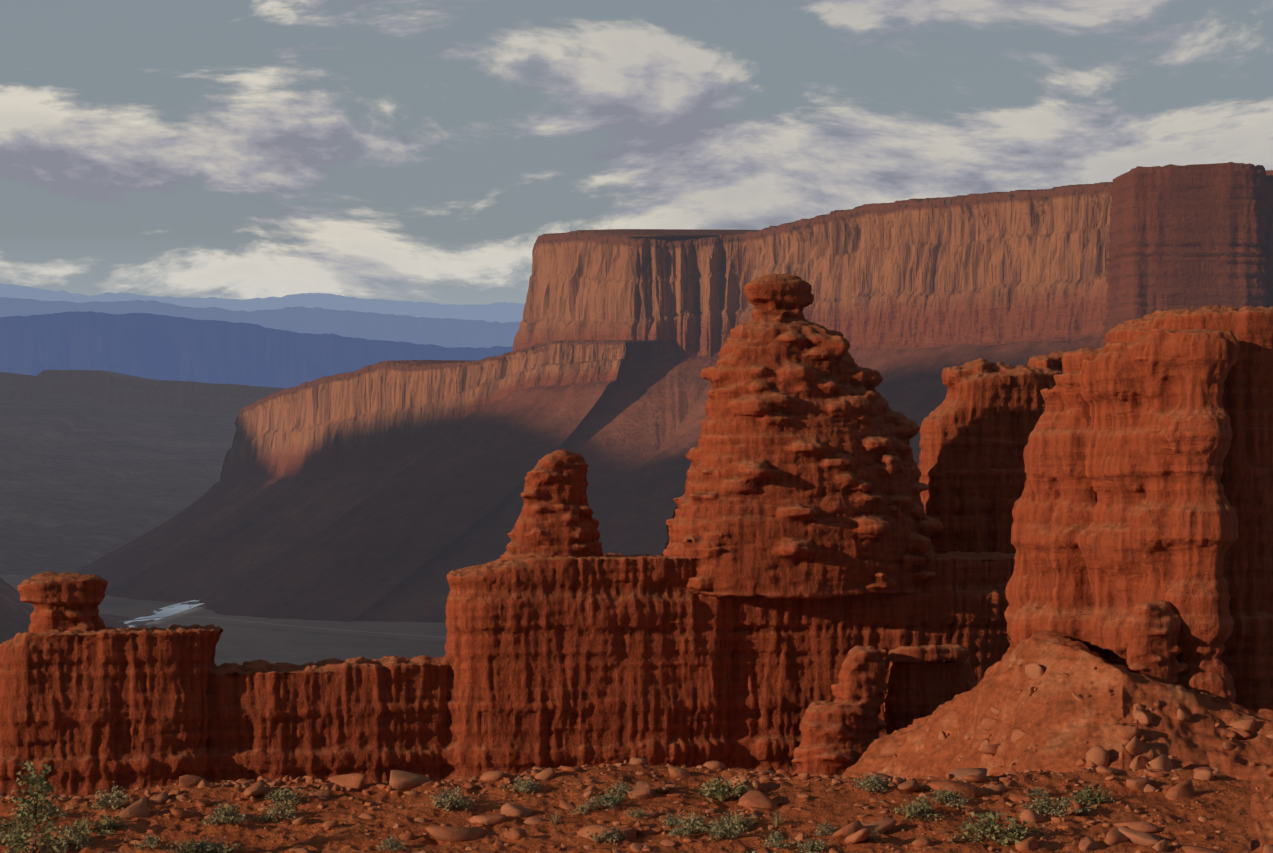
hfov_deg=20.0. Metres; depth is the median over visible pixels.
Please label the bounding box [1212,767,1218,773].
stone
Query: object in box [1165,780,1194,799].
boulder
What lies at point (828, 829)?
shrub
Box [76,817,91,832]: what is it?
shrub
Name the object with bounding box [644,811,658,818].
stone
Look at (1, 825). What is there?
shrub
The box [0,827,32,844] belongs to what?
shrub
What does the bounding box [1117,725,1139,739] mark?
apron rock
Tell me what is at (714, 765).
stone
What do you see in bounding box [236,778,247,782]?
stone
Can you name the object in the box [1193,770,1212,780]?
stone
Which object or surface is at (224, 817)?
shrub
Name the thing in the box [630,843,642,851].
stone
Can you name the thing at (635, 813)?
shrub
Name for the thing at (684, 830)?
shrub
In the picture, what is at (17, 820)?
shrub
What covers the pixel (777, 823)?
shrub
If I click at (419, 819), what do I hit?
stone
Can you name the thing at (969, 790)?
boulder
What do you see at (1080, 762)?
apron rock
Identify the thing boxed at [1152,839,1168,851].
stone
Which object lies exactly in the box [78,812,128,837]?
shrub
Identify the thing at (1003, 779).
stone
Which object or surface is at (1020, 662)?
apron rock
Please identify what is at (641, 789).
boulder
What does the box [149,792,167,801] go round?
stone
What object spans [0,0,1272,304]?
sky
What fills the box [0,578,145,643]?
hill
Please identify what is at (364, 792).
stone
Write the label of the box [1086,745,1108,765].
apron rock
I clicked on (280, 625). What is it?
valley road
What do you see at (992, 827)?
shrub
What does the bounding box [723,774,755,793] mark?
boulder
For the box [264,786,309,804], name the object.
shrub
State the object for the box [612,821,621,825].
stone
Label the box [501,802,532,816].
boulder
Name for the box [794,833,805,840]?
stone
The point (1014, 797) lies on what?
boulder
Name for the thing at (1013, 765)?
apron rock
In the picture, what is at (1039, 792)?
shrub
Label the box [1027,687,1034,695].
apron rock
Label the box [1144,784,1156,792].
stone
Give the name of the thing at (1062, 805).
shrub
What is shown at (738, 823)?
shrub
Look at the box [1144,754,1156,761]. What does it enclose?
apron rock
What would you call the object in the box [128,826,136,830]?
stone
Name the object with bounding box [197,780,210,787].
stone
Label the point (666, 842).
stone
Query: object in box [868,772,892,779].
boulder
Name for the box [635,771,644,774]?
stone
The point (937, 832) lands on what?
stone
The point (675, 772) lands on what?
boulder
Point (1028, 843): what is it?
boulder
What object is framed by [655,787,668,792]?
stone
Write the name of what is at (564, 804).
boulder
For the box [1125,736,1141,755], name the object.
apron rock
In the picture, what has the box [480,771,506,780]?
stone
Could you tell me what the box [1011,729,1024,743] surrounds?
apron rock
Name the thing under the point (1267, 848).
apron rock
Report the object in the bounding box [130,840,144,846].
stone
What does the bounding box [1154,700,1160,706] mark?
apron rock
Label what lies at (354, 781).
boulder
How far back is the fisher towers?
400.39 m
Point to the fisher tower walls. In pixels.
(1090, 497)
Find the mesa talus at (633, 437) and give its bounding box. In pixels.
[193,337,1103,622]
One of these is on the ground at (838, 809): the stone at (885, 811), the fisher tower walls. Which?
the stone at (885, 811)
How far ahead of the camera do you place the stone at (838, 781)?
45.46 m
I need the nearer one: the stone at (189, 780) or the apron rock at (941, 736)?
the stone at (189, 780)
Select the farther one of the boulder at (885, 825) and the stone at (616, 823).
the stone at (616, 823)
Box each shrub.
[0,819,7,835]
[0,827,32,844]
[1,758,76,852]
[1,813,40,829]
[11,821,26,834]
[20,834,66,852]
[32,802,70,818]
[56,820,96,846]
[69,835,92,849]
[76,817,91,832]
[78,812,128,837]
[90,781,133,809]
[130,833,167,849]
[164,838,203,852]
[184,838,216,852]
[193,834,242,852]
[198,800,247,825]
[210,809,229,821]
[253,799,303,824]
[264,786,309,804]
[375,835,407,851]
[425,786,475,813]
[501,776,544,793]
[548,809,559,824]
[568,804,588,814]
[583,793,619,810]
[585,824,627,844]
[598,790,626,802]
[604,781,632,796]
[624,808,648,818]
[659,812,684,826]
[668,825,693,837]
[676,812,710,835]
[693,776,754,801]
[696,813,747,841]
[715,789,727,801]
[719,809,757,828]
[729,811,744,829]
[762,830,793,847]
[771,812,786,826]
[795,838,828,851]
[798,847,819,852]
[814,821,836,835]
[851,772,894,789]
[861,776,887,792]
[870,824,881,841]
[889,794,945,822]
[928,788,956,798]
[933,786,969,808]
[945,807,1044,845]
[1020,796,1058,814]
[1027,787,1049,796]
[1040,794,1097,816]
[1061,783,1114,805]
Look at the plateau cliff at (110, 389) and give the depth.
6763.91 m
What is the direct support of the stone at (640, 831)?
on the ground at (838, 809)
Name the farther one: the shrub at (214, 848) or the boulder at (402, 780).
the boulder at (402, 780)
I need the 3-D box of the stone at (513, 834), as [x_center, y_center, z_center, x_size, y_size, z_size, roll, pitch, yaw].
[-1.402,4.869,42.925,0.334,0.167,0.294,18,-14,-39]
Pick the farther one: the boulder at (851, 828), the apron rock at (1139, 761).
the apron rock at (1139, 761)
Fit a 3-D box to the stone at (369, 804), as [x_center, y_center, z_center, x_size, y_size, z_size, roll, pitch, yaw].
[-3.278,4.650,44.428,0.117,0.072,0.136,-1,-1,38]
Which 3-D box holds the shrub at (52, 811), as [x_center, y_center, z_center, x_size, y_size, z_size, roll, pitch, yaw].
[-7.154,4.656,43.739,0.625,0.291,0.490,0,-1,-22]
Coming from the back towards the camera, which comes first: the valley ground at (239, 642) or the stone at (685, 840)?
the valley ground at (239, 642)
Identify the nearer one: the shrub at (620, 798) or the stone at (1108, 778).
the shrub at (620, 798)
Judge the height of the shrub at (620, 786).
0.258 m
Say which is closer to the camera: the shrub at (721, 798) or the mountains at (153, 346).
the shrub at (721, 798)
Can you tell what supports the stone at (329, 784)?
on the ground at (838, 809)
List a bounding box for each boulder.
[115,796,148,818]
[122,836,135,842]
[168,789,180,796]
[243,781,266,797]
[292,816,307,824]
[328,773,366,790]
[389,770,431,790]
[425,826,483,841]
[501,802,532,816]
[523,816,545,824]
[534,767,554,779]
[559,799,575,809]
[577,824,620,841]
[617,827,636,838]
[627,781,652,798]
[668,766,690,778]
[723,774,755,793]
[738,789,778,808]
[832,820,864,836]
[844,828,871,843]
[863,817,896,834]
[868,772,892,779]
[897,778,919,790]
[927,780,986,797]
[949,768,986,782]
[961,806,983,814]
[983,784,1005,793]
[1008,793,1032,801]
[1015,836,1038,850]
[1060,800,1083,814]
[1079,836,1098,850]
[1104,826,1128,845]
[1113,821,1160,832]
[1117,826,1160,845]
[1126,777,1150,790]
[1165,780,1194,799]
[1182,845,1226,852]
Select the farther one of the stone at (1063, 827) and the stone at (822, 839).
the stone at (1063, 827)
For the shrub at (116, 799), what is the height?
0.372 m
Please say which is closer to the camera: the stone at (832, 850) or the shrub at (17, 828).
the stone at (832, 850)
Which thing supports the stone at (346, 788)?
on the ground at (838, 809)
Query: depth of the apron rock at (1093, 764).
322.91 m
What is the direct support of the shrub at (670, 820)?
on the ground at (838, 809)
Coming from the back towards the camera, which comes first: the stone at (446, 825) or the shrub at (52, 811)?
the shrub at (52, 811)
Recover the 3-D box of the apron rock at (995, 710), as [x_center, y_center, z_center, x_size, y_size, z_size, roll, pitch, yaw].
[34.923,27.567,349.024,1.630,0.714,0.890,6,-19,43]
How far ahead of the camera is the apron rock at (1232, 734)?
328.25 m
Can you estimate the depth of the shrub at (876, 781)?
44.82 m
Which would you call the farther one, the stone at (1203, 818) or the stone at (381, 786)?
the stone at (381, 786)
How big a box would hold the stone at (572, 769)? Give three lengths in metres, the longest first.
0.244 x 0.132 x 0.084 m
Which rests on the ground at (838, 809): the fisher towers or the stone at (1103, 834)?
the stone at (1103, 834)
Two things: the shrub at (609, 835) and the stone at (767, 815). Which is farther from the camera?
the stone at (767, 815)
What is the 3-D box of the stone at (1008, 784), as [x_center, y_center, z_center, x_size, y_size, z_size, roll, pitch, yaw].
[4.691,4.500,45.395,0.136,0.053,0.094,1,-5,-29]
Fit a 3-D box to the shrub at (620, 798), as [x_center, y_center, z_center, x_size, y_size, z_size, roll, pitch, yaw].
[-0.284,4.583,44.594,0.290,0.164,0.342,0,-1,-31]
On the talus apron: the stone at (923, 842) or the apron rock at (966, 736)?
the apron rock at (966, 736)
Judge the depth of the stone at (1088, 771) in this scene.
46.01 m
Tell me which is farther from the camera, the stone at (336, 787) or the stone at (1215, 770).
the stone at (1215, 770)
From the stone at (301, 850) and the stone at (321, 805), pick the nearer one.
the stone at (301, 850)
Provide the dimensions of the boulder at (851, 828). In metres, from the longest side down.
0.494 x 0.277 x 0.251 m
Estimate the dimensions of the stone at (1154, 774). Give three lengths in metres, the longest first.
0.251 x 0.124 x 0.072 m
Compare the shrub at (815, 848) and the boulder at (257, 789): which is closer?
the shrub at (815, 848)
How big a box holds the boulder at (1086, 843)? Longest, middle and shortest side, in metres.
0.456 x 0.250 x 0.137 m
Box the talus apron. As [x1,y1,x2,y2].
[840,630,1272,852]
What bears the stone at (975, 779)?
on the ground at (838, 809)
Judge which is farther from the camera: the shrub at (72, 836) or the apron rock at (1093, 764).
the apron rock at (1093, 764)
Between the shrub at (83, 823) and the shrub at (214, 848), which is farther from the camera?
the shrub at (83, 823)
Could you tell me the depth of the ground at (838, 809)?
43.89 m
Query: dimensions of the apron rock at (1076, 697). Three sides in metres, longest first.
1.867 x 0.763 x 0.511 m
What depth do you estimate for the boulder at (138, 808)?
43.80 m
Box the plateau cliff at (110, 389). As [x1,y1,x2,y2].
[0,370,285,416]
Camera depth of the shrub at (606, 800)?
44.20 m
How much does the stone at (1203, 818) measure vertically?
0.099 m
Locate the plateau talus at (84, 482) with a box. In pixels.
[0,397,236,575]
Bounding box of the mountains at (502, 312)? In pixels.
[0,283,524,322]
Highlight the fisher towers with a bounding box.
[17,273,1187,777]
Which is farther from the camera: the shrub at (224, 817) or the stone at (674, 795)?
the stone at (674, 795)
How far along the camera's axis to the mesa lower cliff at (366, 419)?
3181.05 m
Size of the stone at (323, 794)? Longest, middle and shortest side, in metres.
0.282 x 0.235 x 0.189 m
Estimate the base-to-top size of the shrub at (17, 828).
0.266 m
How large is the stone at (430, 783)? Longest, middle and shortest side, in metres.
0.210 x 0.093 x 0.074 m
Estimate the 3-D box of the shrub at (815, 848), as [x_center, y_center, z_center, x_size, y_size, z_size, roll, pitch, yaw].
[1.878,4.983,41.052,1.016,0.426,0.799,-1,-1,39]
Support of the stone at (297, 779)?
on the ground at (838, 809)
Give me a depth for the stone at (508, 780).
45.27 m
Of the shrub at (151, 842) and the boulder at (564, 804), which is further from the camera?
the boulder at (564, 804)
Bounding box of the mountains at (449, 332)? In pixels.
[0,297,519,347]
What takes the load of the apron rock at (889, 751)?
on the talus apron
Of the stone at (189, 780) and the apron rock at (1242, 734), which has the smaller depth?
the stone at (189, 780)
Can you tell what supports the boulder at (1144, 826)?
on the ground at (838, 809)
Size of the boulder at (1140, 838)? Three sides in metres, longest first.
0.680 x 0.298 x 0.183 m
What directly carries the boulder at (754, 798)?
on the ground at (838, 809)
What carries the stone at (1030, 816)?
on the ground at (838, 809)
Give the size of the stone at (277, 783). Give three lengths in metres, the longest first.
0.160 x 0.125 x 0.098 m
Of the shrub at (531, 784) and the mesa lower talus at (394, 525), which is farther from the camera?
the mesa lower talus at (394, 525)
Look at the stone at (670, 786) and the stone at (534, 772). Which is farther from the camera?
the stone at (534, 772)
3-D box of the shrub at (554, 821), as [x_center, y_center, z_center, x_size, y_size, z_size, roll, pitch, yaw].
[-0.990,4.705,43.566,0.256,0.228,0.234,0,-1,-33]
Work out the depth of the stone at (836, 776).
45.86 m
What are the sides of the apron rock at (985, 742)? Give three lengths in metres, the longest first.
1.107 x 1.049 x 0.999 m
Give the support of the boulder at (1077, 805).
on the ground at (838, 809)
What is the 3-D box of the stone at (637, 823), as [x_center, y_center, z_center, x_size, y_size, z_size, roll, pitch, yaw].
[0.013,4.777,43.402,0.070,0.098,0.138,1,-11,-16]
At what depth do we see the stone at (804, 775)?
45.77 m
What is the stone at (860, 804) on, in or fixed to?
on the ground at (838, 809)
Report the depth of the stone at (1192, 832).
43.05 m
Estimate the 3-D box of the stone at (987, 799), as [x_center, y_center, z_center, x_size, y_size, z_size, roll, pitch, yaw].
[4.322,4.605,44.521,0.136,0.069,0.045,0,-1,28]
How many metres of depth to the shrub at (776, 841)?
42.30 m
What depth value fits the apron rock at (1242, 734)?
328.76 m
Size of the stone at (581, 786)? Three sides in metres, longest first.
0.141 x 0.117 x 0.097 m
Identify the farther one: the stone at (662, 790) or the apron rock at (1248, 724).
the apron rock at (1248, 724)
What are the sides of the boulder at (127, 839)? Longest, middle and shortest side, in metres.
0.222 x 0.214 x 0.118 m
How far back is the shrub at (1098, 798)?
44.59 m
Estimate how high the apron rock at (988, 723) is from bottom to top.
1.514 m
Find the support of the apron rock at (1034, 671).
on the talus apron
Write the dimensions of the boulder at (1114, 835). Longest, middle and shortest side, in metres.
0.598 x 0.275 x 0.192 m
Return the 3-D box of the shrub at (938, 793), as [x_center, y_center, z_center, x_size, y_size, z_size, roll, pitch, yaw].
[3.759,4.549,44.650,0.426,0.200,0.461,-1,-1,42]
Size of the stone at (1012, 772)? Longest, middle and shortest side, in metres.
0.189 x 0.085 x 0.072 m
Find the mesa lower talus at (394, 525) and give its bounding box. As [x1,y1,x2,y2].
[74,382,609,621]
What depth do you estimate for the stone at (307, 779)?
45.36 m
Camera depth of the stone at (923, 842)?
42.28 m
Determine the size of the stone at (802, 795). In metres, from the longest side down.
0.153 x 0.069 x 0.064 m
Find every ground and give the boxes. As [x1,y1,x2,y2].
[0,574,447,665]
[0,763,1250,852]
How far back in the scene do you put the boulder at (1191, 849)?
41.83 m
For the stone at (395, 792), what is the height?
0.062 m
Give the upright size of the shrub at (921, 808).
0.354 m
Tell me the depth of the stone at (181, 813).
43.87 m
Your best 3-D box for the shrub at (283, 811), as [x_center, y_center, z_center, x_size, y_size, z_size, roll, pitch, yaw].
[-4.353,4.690,43.828,0.669,0.326,0.525,0,-1,-22]
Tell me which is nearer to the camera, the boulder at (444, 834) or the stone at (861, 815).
the boulder at (444, 834)
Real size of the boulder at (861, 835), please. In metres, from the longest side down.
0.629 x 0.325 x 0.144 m
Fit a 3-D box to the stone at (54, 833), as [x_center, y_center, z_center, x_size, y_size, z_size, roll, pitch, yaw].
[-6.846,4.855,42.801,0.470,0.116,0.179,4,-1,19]
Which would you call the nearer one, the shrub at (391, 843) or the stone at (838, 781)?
the shrub at (391, 843)
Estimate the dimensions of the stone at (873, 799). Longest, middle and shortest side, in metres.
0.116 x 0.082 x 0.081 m
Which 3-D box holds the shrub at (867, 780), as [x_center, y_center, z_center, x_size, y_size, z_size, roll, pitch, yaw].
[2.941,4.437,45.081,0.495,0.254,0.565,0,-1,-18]
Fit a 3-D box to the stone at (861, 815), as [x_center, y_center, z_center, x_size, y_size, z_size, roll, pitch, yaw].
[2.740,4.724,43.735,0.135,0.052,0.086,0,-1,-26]
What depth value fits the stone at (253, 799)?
44.53 m
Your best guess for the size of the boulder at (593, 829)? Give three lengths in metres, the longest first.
0.603 x 0.300 x 0.274 m
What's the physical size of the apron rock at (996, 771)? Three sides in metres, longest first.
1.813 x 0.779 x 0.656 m
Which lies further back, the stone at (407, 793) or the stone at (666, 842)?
the stone at (407, 793)
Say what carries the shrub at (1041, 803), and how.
on the ground at (838, 809)
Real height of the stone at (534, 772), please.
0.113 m
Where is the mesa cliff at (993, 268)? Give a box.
[513,170,1272,363]
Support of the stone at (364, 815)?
on the ground at (838, 809)
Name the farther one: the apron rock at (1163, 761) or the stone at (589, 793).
the apron rock at (1163, 761)
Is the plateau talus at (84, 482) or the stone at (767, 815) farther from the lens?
the plateau talus at (84, 482)
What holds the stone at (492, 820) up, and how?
on the ground at (838, 809)
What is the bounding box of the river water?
[123,600,203,626]
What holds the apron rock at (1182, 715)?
on the talus apron
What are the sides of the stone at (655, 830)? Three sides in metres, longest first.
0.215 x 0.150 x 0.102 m
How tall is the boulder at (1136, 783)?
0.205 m
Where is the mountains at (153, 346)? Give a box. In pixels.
[0,311,512,388]
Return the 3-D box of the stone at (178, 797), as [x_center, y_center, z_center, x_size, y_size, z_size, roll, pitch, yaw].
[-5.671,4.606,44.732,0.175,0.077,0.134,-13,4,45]
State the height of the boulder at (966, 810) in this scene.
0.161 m
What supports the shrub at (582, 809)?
on the ground at (838, 809)
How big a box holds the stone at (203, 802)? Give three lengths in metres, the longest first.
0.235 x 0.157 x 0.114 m
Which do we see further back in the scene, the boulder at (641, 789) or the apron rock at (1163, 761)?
the apron rock at (1163, 761)
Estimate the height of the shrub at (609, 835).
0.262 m
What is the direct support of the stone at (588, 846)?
on the ground at (838, 809)
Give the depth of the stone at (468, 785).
45.11 m
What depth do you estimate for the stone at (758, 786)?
45.22 m
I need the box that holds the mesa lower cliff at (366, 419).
[215,340,676,483]
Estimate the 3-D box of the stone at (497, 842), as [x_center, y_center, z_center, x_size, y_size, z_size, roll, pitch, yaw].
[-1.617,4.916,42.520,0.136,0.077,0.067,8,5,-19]
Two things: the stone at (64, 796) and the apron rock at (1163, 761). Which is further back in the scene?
the apron rock at (1163, 761)
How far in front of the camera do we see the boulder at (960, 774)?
45.65 m
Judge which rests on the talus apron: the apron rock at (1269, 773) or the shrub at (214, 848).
the apron rock at (1269, 773)
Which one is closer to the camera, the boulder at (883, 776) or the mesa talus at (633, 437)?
the boulder at (883, 776)
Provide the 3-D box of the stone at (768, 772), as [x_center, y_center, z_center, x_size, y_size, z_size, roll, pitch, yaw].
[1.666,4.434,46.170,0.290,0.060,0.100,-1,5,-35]
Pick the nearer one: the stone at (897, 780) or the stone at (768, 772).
the stone at (897, 780)
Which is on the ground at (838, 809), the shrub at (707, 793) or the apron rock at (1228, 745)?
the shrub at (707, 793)
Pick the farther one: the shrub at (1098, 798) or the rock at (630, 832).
the shrub at (1098, 798)
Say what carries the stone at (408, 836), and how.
on the ground at (838, 809)
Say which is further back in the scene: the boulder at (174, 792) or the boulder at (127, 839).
the boulder at (174, 792)
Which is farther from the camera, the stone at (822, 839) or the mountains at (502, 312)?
the mountains at (502, 312)
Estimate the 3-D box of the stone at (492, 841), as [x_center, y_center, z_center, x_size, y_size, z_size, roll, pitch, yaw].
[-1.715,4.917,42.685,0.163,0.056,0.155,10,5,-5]
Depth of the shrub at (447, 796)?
44.15 m
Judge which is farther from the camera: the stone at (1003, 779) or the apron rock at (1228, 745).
the apron rock at (1228, 745)
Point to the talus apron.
(1061, 726)
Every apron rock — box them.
[850,774,862,778]
[881,745,900,756]
[937,731,945,739]
[964,734,969,739]
[978,743,1000,754]
[980,738,988,746]
[981,717,996,730]
[990,766,1002,775]
[991,706,998,714]
[1009,756,1019,770]
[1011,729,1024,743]
[1018,659,1022,665]
[1025,663,1044,679]
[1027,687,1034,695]
[1072,692,1082,700]
[1075,758,1085,765]
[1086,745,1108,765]
[1090,760,1096,767]
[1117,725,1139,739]
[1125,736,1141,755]
[1130,755,1148,768]
[1133,703,1144,710]
[1133,710,1151,724]
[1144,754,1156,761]
[1146,753,1172,771]
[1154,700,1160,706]
[1177,709,1189,720]
[1223,742,1233,749]
[1226,727,1250,738]
[1227,730,1236,737]
[1229,718,1255,732]
[1263,845,1272,852]
[1266,768,1272,776]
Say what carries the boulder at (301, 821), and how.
on the ground at (838, 809)
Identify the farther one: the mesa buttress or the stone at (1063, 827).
the mesa buttress
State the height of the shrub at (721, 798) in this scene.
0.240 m
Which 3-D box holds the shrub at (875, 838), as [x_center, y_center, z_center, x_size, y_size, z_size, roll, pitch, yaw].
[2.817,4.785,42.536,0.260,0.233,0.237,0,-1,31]
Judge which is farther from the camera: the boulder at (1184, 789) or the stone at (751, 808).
the boulder at (1184, 789)
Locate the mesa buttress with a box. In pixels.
[1098,162,1268,348]
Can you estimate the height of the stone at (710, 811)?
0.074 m
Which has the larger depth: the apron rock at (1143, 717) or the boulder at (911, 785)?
the apron rock at (1143, 717)
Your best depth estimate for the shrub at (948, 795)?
44.29 m
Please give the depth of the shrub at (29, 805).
41.01 m
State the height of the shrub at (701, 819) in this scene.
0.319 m
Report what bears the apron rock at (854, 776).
on the talus apron
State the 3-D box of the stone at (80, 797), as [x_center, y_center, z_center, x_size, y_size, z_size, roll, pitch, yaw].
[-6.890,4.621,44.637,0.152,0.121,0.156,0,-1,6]
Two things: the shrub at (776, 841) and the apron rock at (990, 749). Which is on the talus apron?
the apron rock at (990, 749)
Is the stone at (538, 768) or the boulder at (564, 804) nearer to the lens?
the boulder at (564, 804)
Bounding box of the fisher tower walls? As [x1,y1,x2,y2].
[0,305,1272,796]
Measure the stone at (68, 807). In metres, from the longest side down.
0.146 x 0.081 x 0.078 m
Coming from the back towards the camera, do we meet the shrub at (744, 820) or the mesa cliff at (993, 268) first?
the mesa cliff at (993, 268)
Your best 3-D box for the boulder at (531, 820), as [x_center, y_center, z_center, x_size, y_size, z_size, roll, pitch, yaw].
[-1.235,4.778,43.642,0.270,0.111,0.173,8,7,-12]
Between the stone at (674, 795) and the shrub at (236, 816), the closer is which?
the shrub at (236, 816)
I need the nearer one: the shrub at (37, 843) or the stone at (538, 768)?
the shrub at (37, 843)
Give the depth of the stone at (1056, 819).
43.50 m
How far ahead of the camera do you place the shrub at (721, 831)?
42.80 m
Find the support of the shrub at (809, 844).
on the ground at (838, 809)
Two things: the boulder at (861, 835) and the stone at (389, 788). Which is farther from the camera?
the stone at (389, 788)
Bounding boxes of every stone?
[42,831,69,838]
[58,794,68,799]
[65,805,76,809]
[72,796,84,799]
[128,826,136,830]
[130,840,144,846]
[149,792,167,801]
[170,808,193,817]
[171,794,184,799]
[179,775,204,786]
[196,799,210,806]
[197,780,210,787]
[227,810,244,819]
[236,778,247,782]
[250,796,259,802]
[269,780,280,785]
[282,775,289,781]
[289,847,308,852]
[292,776,300,782]
[303,776,313,782]
[309,790,332,800]
[317,803,324,808]
[320,782,334,788]
[322,820,338,827]
[332,784,339,790]
[342,786,350,791]
[358,812,374,818]
[362,789,370,794]
[364,802,375,806]
[376,784,385,788]
[386,785,393,791]
[390,790,401,794]
[398,832,414,839]
[404,791,419,795]
[414,817,425,821]
[422,781,435,786]
[440,823,452,826]
[464,783,473,788]
[469,814,507,825]
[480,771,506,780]
[485,839,494,843]
[494,840,503,844]
[504,778,511,783]
[504,828,527,840]
[531,769,540,776]
[532,766,544,769]
[561,766,579,771]
[577,784,585,789]
[583,790,593,797]
[583,845,593,848]
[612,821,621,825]
[629,757,645,764]
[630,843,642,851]
[634,820,640,826]
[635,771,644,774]
[636,827,644,834]
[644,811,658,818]
[646,828,662,833]
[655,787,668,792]
[660,839,676,845]
[665,784,676,788]
[666,793,682,796]
[683,838,693,842]
[703,761,725,769]
[705,808,715,813]
[749,806,759,810]
[752,779,766,791]
[759,770,775,774]
[760,777,771,781]
[763,813,772,816]
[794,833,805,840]
[797,793,808,797]
[798,772,809,779]
[818,838,827,842]
[829,848,839,852]
[832,775,841,778]
[832,779,841,783]
[854,802,864,806]
[857,814,868,817]
[869,797,877,801]
[879,809,889,812]
[893,777,902,783]
[912,837,932,846]
[932,830,947,834]
[964,775,990,782]
[982,797,991,802]
[998,777,1009,782]
[1004,782,1012,785]
[1005,771,1017,774]
[1019,809,1045,824]
[1050,817,1061,822]
[1057,825,1068,829]
[1083,768,1092,772]
[1096,765,1120,774]
[1098,832,1106,837]
[1105,776,1115,780]
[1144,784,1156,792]
[1146,771,1164,776]
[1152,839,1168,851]
[1187,830,1196,833]
[1193,767,1212,771]
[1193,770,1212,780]
[1198,816,1207,821]
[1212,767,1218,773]
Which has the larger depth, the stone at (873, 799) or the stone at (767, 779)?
the stone at (767, 779)
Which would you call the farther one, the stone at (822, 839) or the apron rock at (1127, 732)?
the apron rock at (1127, 732)
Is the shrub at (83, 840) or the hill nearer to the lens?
the shrub at (83, 840)
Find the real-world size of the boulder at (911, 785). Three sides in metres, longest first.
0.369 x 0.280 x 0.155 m
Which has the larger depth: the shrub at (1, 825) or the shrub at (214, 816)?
the shrub at (214, 816)
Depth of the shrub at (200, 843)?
42.15 m
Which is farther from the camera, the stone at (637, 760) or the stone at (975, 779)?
the stone at (637, 760)
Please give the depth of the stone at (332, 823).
43.35 m
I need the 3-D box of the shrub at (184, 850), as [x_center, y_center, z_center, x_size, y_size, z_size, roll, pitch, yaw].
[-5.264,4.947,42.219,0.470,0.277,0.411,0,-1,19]
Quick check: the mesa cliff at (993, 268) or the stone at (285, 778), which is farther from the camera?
the mesa cliff at (993, 268)
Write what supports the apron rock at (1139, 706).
on the talus apron
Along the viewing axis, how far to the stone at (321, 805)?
44.25 m
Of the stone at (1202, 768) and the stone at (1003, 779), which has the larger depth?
the stone at (1202, 768)
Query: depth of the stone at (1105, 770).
46.01 m
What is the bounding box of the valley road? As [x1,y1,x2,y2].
[118,616,445,637]

